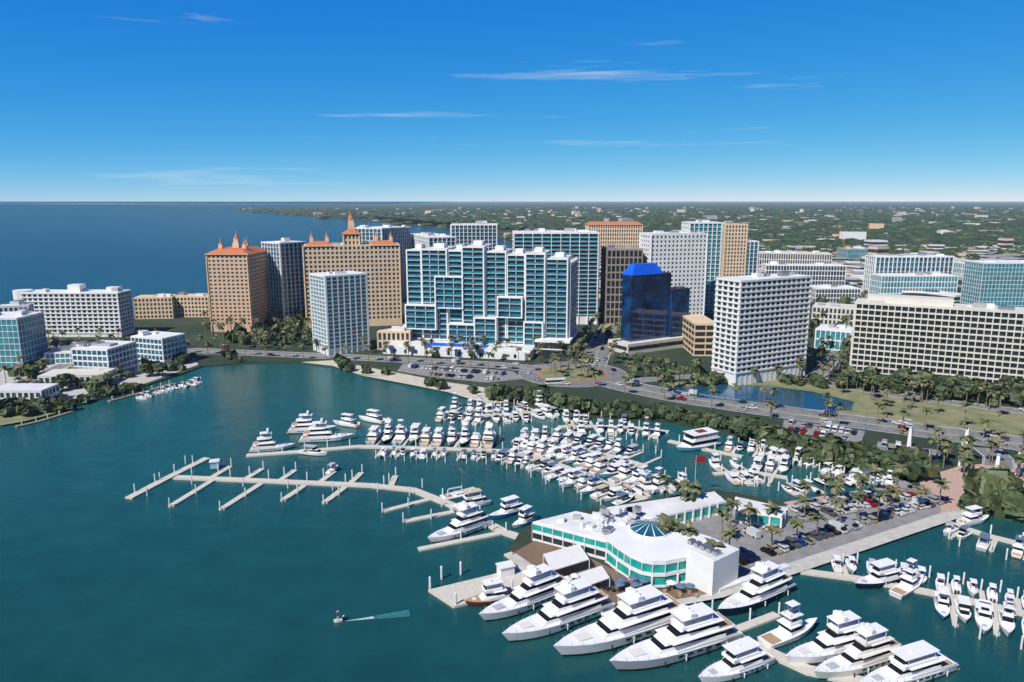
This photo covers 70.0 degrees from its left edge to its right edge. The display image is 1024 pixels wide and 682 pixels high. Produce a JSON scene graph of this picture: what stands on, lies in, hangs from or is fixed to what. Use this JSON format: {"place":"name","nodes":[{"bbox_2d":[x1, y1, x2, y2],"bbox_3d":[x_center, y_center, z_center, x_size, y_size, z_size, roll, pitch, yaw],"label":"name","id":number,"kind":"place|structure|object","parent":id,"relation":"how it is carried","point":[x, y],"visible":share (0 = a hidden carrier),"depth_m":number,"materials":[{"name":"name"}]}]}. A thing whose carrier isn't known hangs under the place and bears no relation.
{"place":"outdoors","nodes":[
{"label":"outdoors","id":0,"kind":"place"},
{"bbox_2d":[0,202,1023,681],"bbox_3d":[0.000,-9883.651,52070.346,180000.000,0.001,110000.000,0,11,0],"label":"water","id":1,"kind":"structure","parent":0,"point":[102,578],"depth_m":222.38,"materials":[{"name":"liquid"}]},
{"bbox_2d":[348,610,409,620],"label":"wake","id":2,"kind":"object","parent":1,"relation":"on","point":[404,613],"visible":1,"depth_m":179.42,"materials":[{"name":"liquid"}]},
{"bbox_2d":[15,376,1023,681],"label":"docks","id":3,"kind":"object","parent":1,"relation":"on","point":[509,574],"visible":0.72,"depth_m":253.96,"materials":[{"name":"white"}]},
{"bbox_2d":[135,377,1023,681],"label":"boats","id":4,"kind":"object","parent":1,"relation":"on","point":[847,643],"visible":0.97,"depth_m":183.39,"materials":[{"name":"white plastic"}]},
{"bbox_2d":[0,322,1023,577],"bbox_3d":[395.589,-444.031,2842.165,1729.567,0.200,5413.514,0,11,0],"label":"roads","id":5,"kind":"structure","parent":0,"point":[808,404],"depth_m":350.78,"materials":[{"name":"grey asphalt"}]},
{"bbox_2d":[58,216,1023,564],"bbox_3d":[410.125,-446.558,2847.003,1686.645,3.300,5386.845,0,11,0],"label":"cars","id":6,"kind":"object","parent":5,"relation":"on","point":[828,530],"visible":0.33,"depth_m":243.03,"materials":[{"name":"white metal"}]},
{"bbox_2d":[0,202,1023,589],"bbox_3d":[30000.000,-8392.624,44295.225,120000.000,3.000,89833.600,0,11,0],"label":"land","id":7,"kind":"structure","parent":0,"point":[190,328],"depth_m":474.75,"materials":[{"name":"green plant"}]},
{"bbox_2d":[0,253,1023,522],"bbox_3d":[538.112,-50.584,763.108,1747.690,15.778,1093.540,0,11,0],"label":"trees","id":8,"kind":"object","parent":7,"relation":"on","point":[998,493],"visible":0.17,"depth_m":352.31,"materials":[{"name":"green plant"}]},
{"bbox_2d":[0,210,1023,399],"bbox_3d":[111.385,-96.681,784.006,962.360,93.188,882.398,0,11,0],"label":"buildings","id":9,"kind":"structure","parent":7,"relation":"on","point":[661,290],"depth_m":492.76,"materials":[{"name":"white concrete"}]},
{"bbox_2d":[0,213,1023,547],"bbox_3d":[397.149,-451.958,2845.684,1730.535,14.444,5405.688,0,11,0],"label":"palms","id":10,"kind":"object","parent":7,"relation":"on","point":[670,523],"visible":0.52,"depth_m":357.78,"materials":[{"name":"green plant"}]},
{"bbox_2d":[238,207,1023,254],"bbox_3d":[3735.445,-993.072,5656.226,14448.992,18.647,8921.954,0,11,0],"label":"canopy","id":11,"kind":"object","parent":7,"relation":"on","point":[914,231],"visible":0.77,"depth_m":3144.70,"materials":[{"name":"green plant"}]},
{"bbox_2d":[243,206,1023,475],"bbox_3d":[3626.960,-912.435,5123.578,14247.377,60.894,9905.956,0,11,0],"label":"town","id":12,"kind":"object","parent":7,"relation":"on","point":[854,273],"visible":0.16,"depth_m":1343.55,"materials":[{"name":"white"}]},
{"bbox_2d":[509,456,789,609],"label":"marina building","id":13,"kind":"structure","parent":7,"relation":"on","point":[633,546],"depth_m":201.47,"materials":[{"name":"paint"}]},
{"bbox_2d":[0,0,1023,201],"label":"sky","id":14,"kind":"structure","parent":0,"point":[101,100],"materials":[{"name":"blue"}]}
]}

